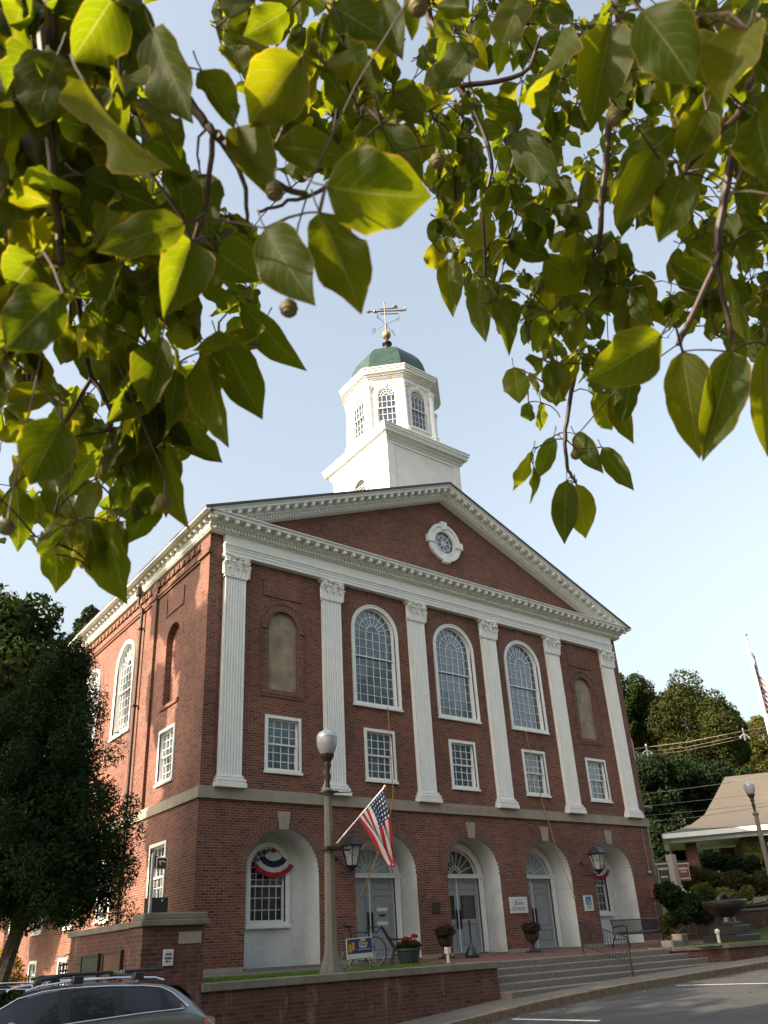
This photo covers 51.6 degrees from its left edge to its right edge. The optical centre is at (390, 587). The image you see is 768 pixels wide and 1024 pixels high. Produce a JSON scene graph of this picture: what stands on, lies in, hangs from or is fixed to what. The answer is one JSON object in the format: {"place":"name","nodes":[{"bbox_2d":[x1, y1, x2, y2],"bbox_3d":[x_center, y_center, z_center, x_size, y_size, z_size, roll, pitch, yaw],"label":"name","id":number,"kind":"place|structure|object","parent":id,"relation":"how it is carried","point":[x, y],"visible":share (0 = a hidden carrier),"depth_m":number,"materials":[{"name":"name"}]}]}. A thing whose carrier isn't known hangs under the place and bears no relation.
{"place":"outdoors","nodes":[
{"label":"outdoors","id":0,"kind":"place"},
{"bbox_2d":[47,966,368,986],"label":"path","id":1,"kind":"structure","parent":0,"point":[260,972],"depth_m":19.84,"materials":[{"name":"brick"}]},
{"bbox_2d":[59,953,69,984],"bbox_3d":[-7.029,8.613,17.224,0.382,1.520,0.038,15,-30,-34],"label":"iron fence","id":2,"kind":"object","parent":1,"relation":"on","point":[63,970],"visible":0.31,"depth_m":17.30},
{"bbox_2d":[337,923,386,968],"bbox_3d":[-0.795,8.903,19.735,1.718,1.049,0.448,15,-30,-34],"label":"bicycle","id":3,"kind":"object","parent":1,"relation":"on","point":[345,925],"visible":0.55,"depth_m":19.84,"materials":[{"name":"black metal"}]},
{"bbox_2d":[0,0,767,819],"label":"sky","id":4,"kind":"structure","parent":0,"point":[680,557],"materials":[{"name":"blue"}]},
{"bbox_2d":[348,941,702,964],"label":"porch paving","id":5,"kind":"structure","parent":0,"point":[525,955],"depth_m":22.87,"materials":[{"name":"brick"}]},
{"bbox_2d":[380,926,415,963],"bbox_3d":[0.202,9.650,21.426,0.956,0.956,1.800,-2,-25,-2],"label":"park bench","id":6,"kind":"object","parent":5,"relation":"on","point":[390,942],"visible":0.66,"depth_m":20.72,"materials":[{"name":"black metal"}]},
{"bbox_2d":[395,934,421,963],"bbox_3d":[0.448,9.380,20.610,0.699,0.726,0.660,15,-30,-34],"label":"flower tub","id":7,"kind":"object","parent":5,"relation":"on","point":[408,951],"visible":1,"depth_m":20.39,"materials":[{"name":"green plastic"}]},
{"bbox_2d":[434,924,455,958],"bbox_3d":[1.602,10.418,23.360,0.700,0.941,0.647,15,-30,-34],"label":"garden urn","id":8,"kind":"object","parent":5,"relation":"on","point":[444,934],"visible":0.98,"depth_m":23.22,"materials":[{"name":"ceramic"}]},
{"bbox_2d":[444,947,450,962],"bbox_3d":[1.369,8.851,18.990,0.100,0.440,0.120,15,-30,-34],"label":"path light","id":9,"kind":"object","parent":5,"relation":"on","point":[447,950],"visible":0.78,"depth_m":19.00,"materials":[{"name":"white plastic"}]},
{"bbox_2d":[465,920,478,957],"bbox_3d":[2.323,10.233,23.091,0.420,1.000,0.420,15,-30,-34],"label":"ash receptacle","id":10,"kind":"object","parent":5,"relation":"on","point":[472,952],"visible":0.98,"depth_m":22.86,"materials":[{"name":"black metal"}]},
{"bbox_2d":[520,921,541,952],"bbox_3d":[4.513,11.188,25.423,0.700,0.941,0.647,15,-30,-34],"label":"garden urn","id":11,"kind":"object","parent":5,"relation":"on","point":[531,930],"visible":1,"depth_m":25.29,"materials":[{"name":"metal"}]},
{"bbox_2d":[610,918,676,947],"bbox_3d":[8.575,11.642,26.801,2.744,0.877,0.778,15,-30,-34],"label":"park bench","id":12,"kind":"object","parent":5,"relation":"on","point":[632,931],"visible":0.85,"depth_m":26.80,"materials":[{"name":"black paint"}]},
{"bbox_2d":[659,914,676,938],"bbox_3d":[8.542,10.479,24.505,0.440,0.733,0.584,7,-27,-22],"label":"shrub","id":13,"kind":"object","parent":5,"relation":"on","point":[667,921],"visible":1,"depth_m":24.42,"materials":[{"name":"green plant"}]},
{"bbox_2d":[671,934,688,944],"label":"granite block","id":14,"kind":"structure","parent":5,"relation":"on","point":[684,937],"depth_m":24.96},
{"bbox_2d":[665,905,697,933],"bbox_3d":[9.899,11.322,27.048,1.234,0.917,0.851,-4,-25,1],"label":"shrub","id":15,"kind":"object","parent":5,"relation":"on","point":[685,915],"visible":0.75,"depth_m":26.85,"materials":[{"name":"green plant"}]},
{"bbox_2d":[652,880,716,934],"bbox_3d":[11.142,12.054,30.004,2.422,2.025,1.654,15,-30,-34],"label":"shrub","id":16,"kind":"object","parent":5,"relation":"on","point":[664,895],"visible":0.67,"depth_m":29.68,"materials":[{"name":"green plant"}]},
{"bbox_2d":[701,891,760,943],"bbox_3d":[10.838,10.627,25.579,1.400,1.581,1.400,15,-30,-34],"label":"granite fountain","id":17,"kind":"object","parent":5,"relation":"on","point":[730,927],"visible":0.99,"depth_m":25.20,"materials":[{"name":"grey stone"}]},
{"bbox_2d":[396,956,767,1023],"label":"sidewalk","id":18,"kind":"structure","parent":0,"point":[473,1010],"depth_m":17.12,"materials":[{"name":"concrete"}]},
{"bbox_2d":[487,968,767,1023],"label":"road","id":19,"kind":"structure","parent":0,"point":[731,999],"depth_m":15.22,"materials":[{"name":"asphalt"}]},
{"bbox_2d":[0,967,214,1023],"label":"parked car","id":20,"kind":"object","parent":19,"relation":"on","point":[77,1000],"visible":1,"depth_m":10.50,"materials":[{"name":"silver metal"}]},
{"bbox_2d":[414,948,758,1022],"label":"leaf litter","id":21,"kind":"object","parent":19,"relation":"on","point":[618,993],"visible":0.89,"depth_m":18.01,"materials":[{"name":"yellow plant"}]},
{"bbox_2d":[510,983,764,1020],"bbox_3d":[5.453,8.588,16.420,16.907,0.649,2.073,15,-30,-34],"label":"road marking","id":22,"kind":"object","parent":19,"relation":"on","point":[599,1020],"visible":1,"depth_m":14.99,"materials":[{"name":"paint"}]},
{"bbox_2d":[742,632,767,731],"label":"flagpole","id":23,"kind":"object","parent":19,"relation":"on","point":[744,634],"visible":1,"depth_m":26.28,"materials":[{"name":"metal"}]},
{"bbox_2d":[751,652,767,713],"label":"flag","id":24,"kind":"object","parent":23,"relation":"attached to","point":[763,690],"visible":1,"depth_m":26.24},
{"bbox_2d":[662,902,767,913],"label":"lawn","id":25,"kind":"structure","parent":0,"point":[665,910],"depth_m":41.81,"materials":[{"name":"plant"}]},
{"bbox_2d":[619,672,658,882],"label":"tree","id":26,"kind":"object","parent":25,"relation":"on","point":[636,702],"visible":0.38,"depth_m":77.02,"materials":[{"name":"green plant"}]},
{"bbox_2d":[644,805,663,911],"bbox_3d":[12.579,12.832,37.655,0.575,4.680,1.903,-12,-26,17],"label":"street light","id":27,"kind":"object","parent":25,"relation":"on","point":[647,808],"visible":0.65,"depth_m":38.13,"materials":[{"name":"grey metal"}]},
{"bbox_2d":[636,750,697,828],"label":"tree","id":28,"kind":"object","parent":25,"relation":"on","point":[658,772],"visible":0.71,"depth_m":60.29,"materials":[{"name":"green plant"}]},
{"bbox_2d":[648,817,685,882],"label":"tree","id":29,"kind":"object","parent":25,"relation":"on","point":[657,828],"visible":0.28,"depth_m":52.99,"materials":[{"name":"green plant"}]},
{"bbox_2d":[644,668,750,797],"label":"tree","id":30,"kind":"object","parent":25,"relation":"on","point":[710,716],"visible":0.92,"depth_m":74.84,"materials":[{"name":"green plant"}]},
{"bbox_2d":[677,754,736,872],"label":"tree","id":31,"kind":"object","parent":25,"relation":"on","point":[704,774],"visible":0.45,"depth_m":62.22,"materials":[{"name":"green plant"}]},
{"bbox_2d":[697,847,735,871],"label":"tree","id":32,"kind":"object","parent":25,"relation":"on","point":[701,854],"visible":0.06,"depth_m":65.38,"materials":[{"name":"green plant"}]},
{"bbox_2d":[701,851,750,874],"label":"shrub","id":33,"kind":"object","parent":25,"relation":"on","point":[717,861],"visible":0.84,"depth_m":41.74,"materials":[{"name":"green plant"}]},
{"bbox_2d":[715,709,752,765],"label":"tree","id":34,"kind":"object","parent":25,"relation":"on","point":[749,754],"visible":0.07,"depth_m":82.27,"materials":[{"name":"green plant"}]},
{"bbox_2d":[730,763,763,775],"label":"tree","id":35,"kind":"object","parent":25,"relation":"on","point":[747,770],"visible":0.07,"depth_m":72.79,"materials":[{"name":"green plant"}]},
{"bbox_2d":[682,888,767,935],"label":"ground","id":36,"kind":"structure","parent":0,"point":[763,931],"depth_m":38.75,"materials":[{"name":"soil"}]},
{"bbox_2d":[0,944,28,985],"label":"yellow shrub","id":37,"kind":"object","parent":36,"relation":"on","point":[13,975],"visible":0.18,"depth_m":24.03,"materials":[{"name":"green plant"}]},
{"bbox_2d":[0,982,46,993],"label":"parked car","id":38,"kind":"object","parent":36,"relation":"on","point":[3,989],"visible":0.09,"depth_m":13.95,"materials":[{"name":"paint"}]},
{"bbox_2d":[0,583,71,714],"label":"tree","id":39,"kind":"object","parent":36,"relation":"on","point":[22,637],"visible":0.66,"depth_m":37.29,"materials":[{"name":"green plant"}]},
{"bbox_2d":[0,629,146,985],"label":"arborvitae","id":40,"kind":"object","parent":36,"relation":"on","point":[55,840],"visible":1,"depth_m":18.74,"materials":[{"name":"green plant"}]},
{"bbox_2d":[68,604,99,641],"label":"tree","id":41,"kind":"object","parent":36,"relation":"on","point":[89,613],"visible":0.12,"depth_m":55.71,"materials":[{"name":"green plant"}]},
{"bbox_2d":[67,922,132,983],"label":"side wall","id":42,"kind":"structure","parent":36,"relation":"on","point":[106,948],"depth_m":14.54,"materials":[{"name":"brick"}]},
{"bbox_2d":[129,912,209,1009],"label":"gate pier","id":43,"kind":"structure","parent":36,"relation":"on","point":[181,934],"depth_m":13.49,"materials":[{"name":"brick"}]},
{"bbox_2d":[162,949,173,965],"bbox_3d":[-3.753,6.244,13.380,0.179,0.253,0.039,15,-30,-34],"label":"notice sign","id":44,"kind":"object","parent":43,"relation":"attached to","point":[168,954],"visible":1,"depth_m":13.37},
{"bbox_2d":[0,302,667,984],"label":"town hall","id":45,"kind":"structure","parent":36,"relation":"on","point":[246,652],"depth_m":27.12,"materials":[{"name":"red brick"}]},
{"bbox_2d":[28,961,36,981],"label":"window","id":46,"kind":"structure","parent":45,"relation":"in","point":[32,968],"depth_m":30.15,"materials":[{"name":"white paint"}]},
{"bbox_2d":[30,904,42,935],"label":"window","id":47,"kind":"structure","parent":45,"relation":"in","point":[38,932],"depth_m":30.55,"materials":[{"name":"white paint"}]},
{"bbox_2d":[56,958,67,984],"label":"window","id":48,"kind":"structure","parent":45,"relation":"in","point":[61,960],"depth_m":27.58,"materials":[{"name":"white paint"}]},
{"bbox_2d":[85,668,100,756],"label":"window","id":49,"kind":"structure","parent":45,"relation":"in","point":[97,675],"depth_m":31.51,"materials":[{"name":"white paint"}]},
{"bbox_2d":[93,863,109,924],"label":"window","id":50,"kind":"structure","parent":45,"relation":"in","point":[96,920],"depth_m":25.50,"materials":[{"name":"white paint"}]},
{"bbox_2d":[108,639,135,742],"bbox_3d":[-9.543,3.618,28.548,0.270,3.580,1.920,15,-30,-34],"label":"window","id":51,"kind":"structure","parent":45,"relation":"in","point":[125,667],"depth_m":28.81,"materials":[{"name":"white paint"}]},
{"bbox_2d":[146,840,166,897],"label":"window","id":52,"kind":"structure","parent":45,"relation":"in","point":[159,849],"depth_m":22.84,"materials":[{"name":"white paint"}]},
{"bbox_2d":[153,722,175,787],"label":"window","id":53,"kind":"structure","parent":45,"relation":"in","point":[166,738],"depth_m":24.29,"materials":[{"name":"white paint"}]},
{"bbox_2d":[244,842,290,928],"bbox_3d":[-3.540,8.513,22.720,1.440,2.310,0.230,15,-30,-34],"label":"window","id":54,"kind":"structure","parent":45,"relation":"in","point":[267,899],"depth_m":22.66,"materials":[{"name":"white paint"}]},
{"bbox_2d":[253,848,293,877],"bbox_3d":[-3.382,7.963,22.930,1.355,0.834,0.070,15,-30,-34],"label":"bunting","id":55,"kind":"object","parent":45,"relation":"attached to","point":[273,863],"visible":1,"depth_m":22.92,"materials":[{"name":"multicoloured fabric"}]},
{"bbox_2d":[263,714,302,775],"bbox_3d":[-3.246,4.728,23.718,1.300,1.740,0.245,15,-30,-34],"label":"window","id":56,"kind":"structure","parent":45,"relation":"in","point":[282,749],"depth_m":23.79,"materials":[{"name":"white paint"}]},
{"bbox_2d":[335,828,361,874],"bbox_3d":[-1.277,7.650,23.030,0.700,1.211,1.073,15,-30,-34],"label":"wall lantern","id":57,"kind":"object","parent":45,"relation":"attached to","point":[351,841],"depth_m":22.77,"materials":[{"name":"black metal"}]},
{"bbox_2d":[356,707,393,914],"bbox_3d":[-0.516,6.738,24.731,1.558,6.413,0.147,14,-30,-33],"label":"cord","id":58,"kind":"object","parent":45,"relation":"hanging from","point":[389,814],"visible":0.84,"depth_m":25.17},
{"bbox_2d":[351,605,403,712],"bbox_3d":[-0.577,2.380,27.208,2.030,3.735,0.340,15,-30,-34],"label":"window","id":59,"kind":"structure","parent":45,"relation":"in","point":[374,636],"depth_m":27.25,"materials":[{"name":"white paint"}]},
{"bbox_2d":[355,840,402,960],"bbox_3d":[-0.638,9.639,24.584,2.380,3.440,0.285,15,-30,-34],"label":"doorway","id":60,"kind":"structure","parent":45,"relation":"in","point":[379,904],"depth_m":24.79,"materials":[{"name":"white paint"}]},
{"bbox_2d":[364,727,398,784],"bbox_3d":[-0.370,5.489,25.756,1.300,1.740,0.245,15,-30,-34],"label":"window","id":61,"kind":"structure","parent":45,"relation":"in","point":[377,746],"depth_m":25.83,"materials":[{"name":"white paint"}]},
{"bbox_2d":[432,902,440,912],"bbox_3d":[1.419,10.018,24.827,0.330,0.330,0.032,15,-30,-34],"label":"plaque","id":62,"kind":"object","parent":45,"relation":"attached to","point":[435,907],"visible":1,"depth_m":24.81,"materials":[{"name":"brown metal"}]},
{"bbox_2d":[425,521,462,564],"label":"oculus window","id":63,"kind":"structure","parent":45,"relation":"in","point":[442,540],"depth_m":31.39,"materials":[{"name":"white paint"}]},
{"bbox_2d":[433,624,481,724],"bbox_3d":[2.312,3.144,29.256,2.030,3.735,0.340,15,-30,-34],"label":"window","id":64,"kind":"structure","parent":45,"relation":"in","point":[454,664],"depth_m":29.31,"materials":[{"name":"white paint"}]},
{"bbox_2d":[448,739,480,791],"bbox_3d":[2.519,6.253,27.803,1.300,1.740,0.245,15,-30,-34],"label":"window","id":65,"kind":"structure","parent":45,"relation":"in","point":[463,760],"depth_m":27.89,"materials":[{"name":"white paint"}]},
{"bbox_2d":[448,844,489,953],"bbox_3d":[2.252,10.403,26.632,2.380,3.440,0.285,15,-30,-34],"label":"doorway","id":66,"kind":"structure","parent":45,"relation":"in","point":[465,876],"depth_m":26.86,"materials":[{"name":"white paint"}]},
{"bbox_2d":[509,897,528,913],"bbox_3d":[4.332,10.769,26.886,0.840,0.520,0.052,15,-30,-34],"label":"office sign","id":67,"kind":"object","parent":45,"relation":"attached to","point":[518,905],"visible":1,"depth_m":26.85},
{"bbox_2d":[504,641,549,734],"bbox_3d":[5.201,3.908,31.303,2.030,3.735,0.340,15,-30,-34],"label":"window","id":68,"kind":"structure","parent":45,"relation":"in","point":[521,664],"depth_m":31.37,"materials":[{"name":"glass"}]},
{"bbox_2d":[521,749,551,797],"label":"window","id":69,"kind":"structure","parent":45,"relation":"in","point":[538,757],"depth_m":29.95,"materials":[{"name":"white paint"}]},
{"bbox_2d":[526,847,562,948],"bbox_3d":[5.141,11.167,28.679,2.380,3.440,0.285,15,-30,-34],"label":"doorway","id":70,"kind":"structure","parent":45,"relation":"in","point":[540,876],"depth_m":28.95,"materials":[{"name":"white paint"}]},
{"bbox_2d":[526,733,574,895],"bbox_3d":[5.915,8.287,29.364,1.507,5.852,0.140,16,-31,-35],"label":"cord","id":71,"kind":"object","parent":45,"relation":"hanging from","point":[546,816],"visible":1,"depth_m":29.09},
{"bbox_2d":[583,895,593,910],"bbox_3d":[7.215,11.518,28.934,0.510,0.530,0.056,15,-30,-34],"label":"accessible sign","id":72,"kind":"object","parent":45,"relation":"attached to","point":[588,902],"visible":1,"depth_m":28.92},
{"bbox_2d":[580,841,605,876],"bbox_3d":[7.385,9.941,29.169,0.700,1.211,1.073,15,-30,-34],"label":"wall lantern","id":73,"kind":"object","parent":45,"relation":"attached to","point":[595,849],"depth_m":28.92,"materials":[{"name":"black metal"}]},
{"bbox_2d":[585,757,612,803],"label":"window","id":74,"kind":"structure","parent":45,"relation":"in","point":[597,776],"depth_m":31.99,"materials":[{"name":"white paint"}]},
{"bbox_2d":[594,858,609,879],"bbox_3d":[8.127,11.025,31.077,1.355,0.834,0.070,15,-30,-34],"label":"bunting","id":75,"kind":"object","parent":45,"relation":"attached to","point":[604,873],"visible":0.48,"depth_m":31.15,"materials":[{"name":"multicoloured fabric"}]},
{"bbox_2d":[594,855,614,915],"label":"window","id":76,"kind":"structure","parent":45,"relation":"in","point":[603,891],"depth_m":30.99,"materials":[{"name":"white paint"}]},
{"bbox_2d":[201,961,499,1023],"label":"garden wall","id":77,"kind":"structure","parent":36,"relation":"on","point":[390,996],"depth_m":15.20,"materials":[{"name":"brick"}]},
{"bbox_2d":[0,0,767,604],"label":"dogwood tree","id":78,"kind":"object","parent":36,"relation":"on","point":[92,210],"visible":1,"depth_m":1.24,"materials":[{"name":"green plant"}]},
{"bbox_2d":[442,961,767,1023],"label":"kerb","id":79,"kind":"structure","parent":36,"relation":"on","point":[513,1011],"depth_m":17.25,"materials":[{"name":"concrete"}]},
{"bbox_2d":[497,949,722,998],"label":"entrance steps","id":80,"kind":"structure","parent":36,"relation":"on","point":[520,978],"depth_m":19.60,"materials":[{"name":"concrete"}]},
{"bbox_2d":[577,917,633,976],"bbox_3d":[5.555,9.399,20.601,0.073,1.628,1.609,13,-29,-31],"label":"stair handrail","id":81,"kind":"object","parent":80,"relation":"on","point":[583,946],"visible":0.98,"depth_m":20.64,"materials":[{"name":"black metal"}]},
{"bbox_2d":[632,678,682,886],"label":"tree","id":82,"kind":"object","parent":36,"relation":"on","point":[649,692],"visible":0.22,"depth_m":78.67,"materials":[{"name":"green plant"}]},
{"bbox_2d":[655,852,690,903],"bbox_3d":[10.811,11.240,30.146,1.265,2.311,0.370,3,-25,-13],"label":"sign post","id":83,"kind":"object","parent":36,"relation":"on","point":[670,868],"visible":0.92,"depth_m":30.28,"materials":[{"name":"white wood"}]},
{"bbox_2d":[634,733,766,756],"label":"power line","id":84,"kind":"object","parent":36,"relation":"on","point":[704,746],"visible":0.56,"depth_m":41.99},
{"bbox_2d":[634,730,765,753],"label":"power line","id":85,"kind":"object","parent":84,"relation":"on","point":[704,743],"visible":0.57,"depth_m":41.99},
{"bbox_2d":[634,727,764,748],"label":"power line","id":86,"kind":"object","parent":85,"relation":"on","point":[699,739],"visible":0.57,"depth_m":41.98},
{"bbox_2d":[641,775,767,794],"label":"power line","id":87,"kind":"object","parent":36,"relation":"on","point":[707,785],"visible":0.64,"depth_m":41.99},
{"bbox_2d":[650,806,765,821],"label":"power line","id":88,"kind":"object","parent":36,"relation":"on","point":[708,815],"visible":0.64,"depth_m":41.99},
{"bbox_2d":[645,803,763,815],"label":"power line","id":89,"kind":"object","parent":88,"relation":"on","point":[702,810],"visible":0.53,"depth_m":41.99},
{"bbox_2d":[648,940,767,962],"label":"fountain wall","id":90,"kind":"structure","parent":36,"relation":"on","point":[728,952],"depth_m":22.80,"materials":[{"name":"brick"}]},
{"bbox_2d":[651,792,767,805],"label":"power line","id":91,"kind":"object","parent":36,"relation":"on","point":[700,800],"visible":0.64,"depth_m":41.99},
{"bbox_2d":[661,772,767,907],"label":"station house","id":92,"kind":"structure","parent":36,"relation":"on","point":[737,829],"depth_m":47.14,"materials":[{"name":"grey"}]},
{"bbox_2d":[663,907,767,939],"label":"street wall","id":93,"kind":"structure","parent":36,"relation":"on","point":[755,918],"depth_m":39.42,"materials":[{"name":"stone"}]},
{"bbox_2d":[681,864,767,906],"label":"hedge","id":94,"kind":"object","parent":36,"relation":"on","point":[735,879],"visible":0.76,"depth_m":37.64,"materials":[{"name":"green plant"}]},
{"bbox_2d":[741,715,767,772],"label":"tree","id":95,"kind":"object","parent":36,"relation":"on","point":[759,756],"visible":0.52,"depth_m":90.00,"materials":[{"name":"green plant"}]},
{"bbox_2d":[743,854,765,873],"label":"shrub","id":96,"kind":"object","parent":36,"relation":"on","point":[751,864],"visible":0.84,"depth_m":40.96,"materials":[{"name":"green plant"}]},
{"bbox_2d":[689,936,767,946],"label":"front lawn","id":97,"kind":"structure","parent":0,"point":[718,945],"depth_m":34.40,"materials":[{"name":"plant"}]},
{"bbox_2d":[661,940,683,946],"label":"granite block","id":98,"kind":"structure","parent":97,"relation":"on","point":[672,943],"depth_m":23.42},
{"bbox_2d":[631,938,767,947],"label":"fountain grass","id":99,"kind":"structure","parent":97,"relation":"on","point":[711,943],"depth_m":24.28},
{"bbox_2d":[714,929,720,942],"bbox_3d":[9.888,10.553,23.974,0.227,0.445,0.162,15,-30,-34],"label":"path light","id":100,"kind":"object","parent":97,"relation":"on","point":[717,932],"visible":0.95,"depth_m":23.95,"materials":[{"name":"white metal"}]},
{"bbox_2d":[689,881,755,900],"bbox_3d":[15.055,13.946,35.938,2.906,1.239,0.988,-5,-25,3],"label":"shrub","id":101,"kind":"object","parent":97,"relation":"on","point":[747,892],"visible":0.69,"depth_m":35.82,"materials":[{"name":"green plant"}]},
{"bbox_2d":[743,781,767,874],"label":"street lamp","id":102,"kind":"object","parent":97,"relation":"on","point":[749,787],"visible":1,"depth_m":34.28,"materials":[{"name":"metal"}]},
{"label":"upper road","id":103,"kind":"structure","parent":0,"visible":0},
{"bbox_2d":[745,896,767,907],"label":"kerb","id":104,"kind":"structure","parent":103,"relation":"on","point":[758,899],"depth_m":42.96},
{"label":"lawn bed","id":105,"kind":"structure","parent":0,"visible":0},
{"bbox_2d":[144,853,167,912],"bbox_3d":[-4.611,6.521,15.546,0.402,2.458,0.311,15,-30,-34],"label":"walk signal","id":106,"kind":"object","parent":105,"relation":"on","point":[155,904],"visible":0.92,"depth_m":15.65,"materials":[{"name":"grey metal"}]},
{"bbox_2d":[317,728,343,973],"bbox_3d":[-1.313,5.460,16.839,0.480,5.040,0.480,15,-30,-34],"label":"street lamp","id":107,"kind":"object","parent":105,"relation":"on","point":[326,747],"visible":0.98,"depth_m":16.56,"materials":[{"name":"metal"}]},
{"bbox_2d":[317,790,350,865],"bbox_3d":[-1.166,5.187,17.081,0.751,1.581,0.410,15,-30,-34],"label":"flag bracket","id":108,"kind":"object","parent":107,"relation":"attached to","point":[333,848],"visible":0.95,"depth_m":16.73,"materials":[{"name":"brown metal"}]},
{"bbox_2d":[336,785,395,867],"bbox_3d":[-0.548,5.105,16.915,1.243,1.694,0.282,-1,-25,-6],"label":"flag","id":109,"kind":"object","parent":107,"relation":"attached to","point":[374,819],"visible":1,"depth_m":16.97,"materials":[{"name":"multicoloured fabric"}]},
{"bbox_2d":[203,962,469,982],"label":"grass","id":110,"kind":"structure","parent":105,"relation":"on","point":[276,974],"depth_m":16.83,"materials":[{"name":"plant"}]},
{"bbox_2d":[346,937,372,965],"bbox_3d":[-0.729,8.695,18.708,0.757,0.817,0.024,15,-30,-34],"label":"yard sign","id":111,"kind":"object","parent":105,"relation":"on","point":[357,948],"visible":1,"depth_m":18.77,"materials":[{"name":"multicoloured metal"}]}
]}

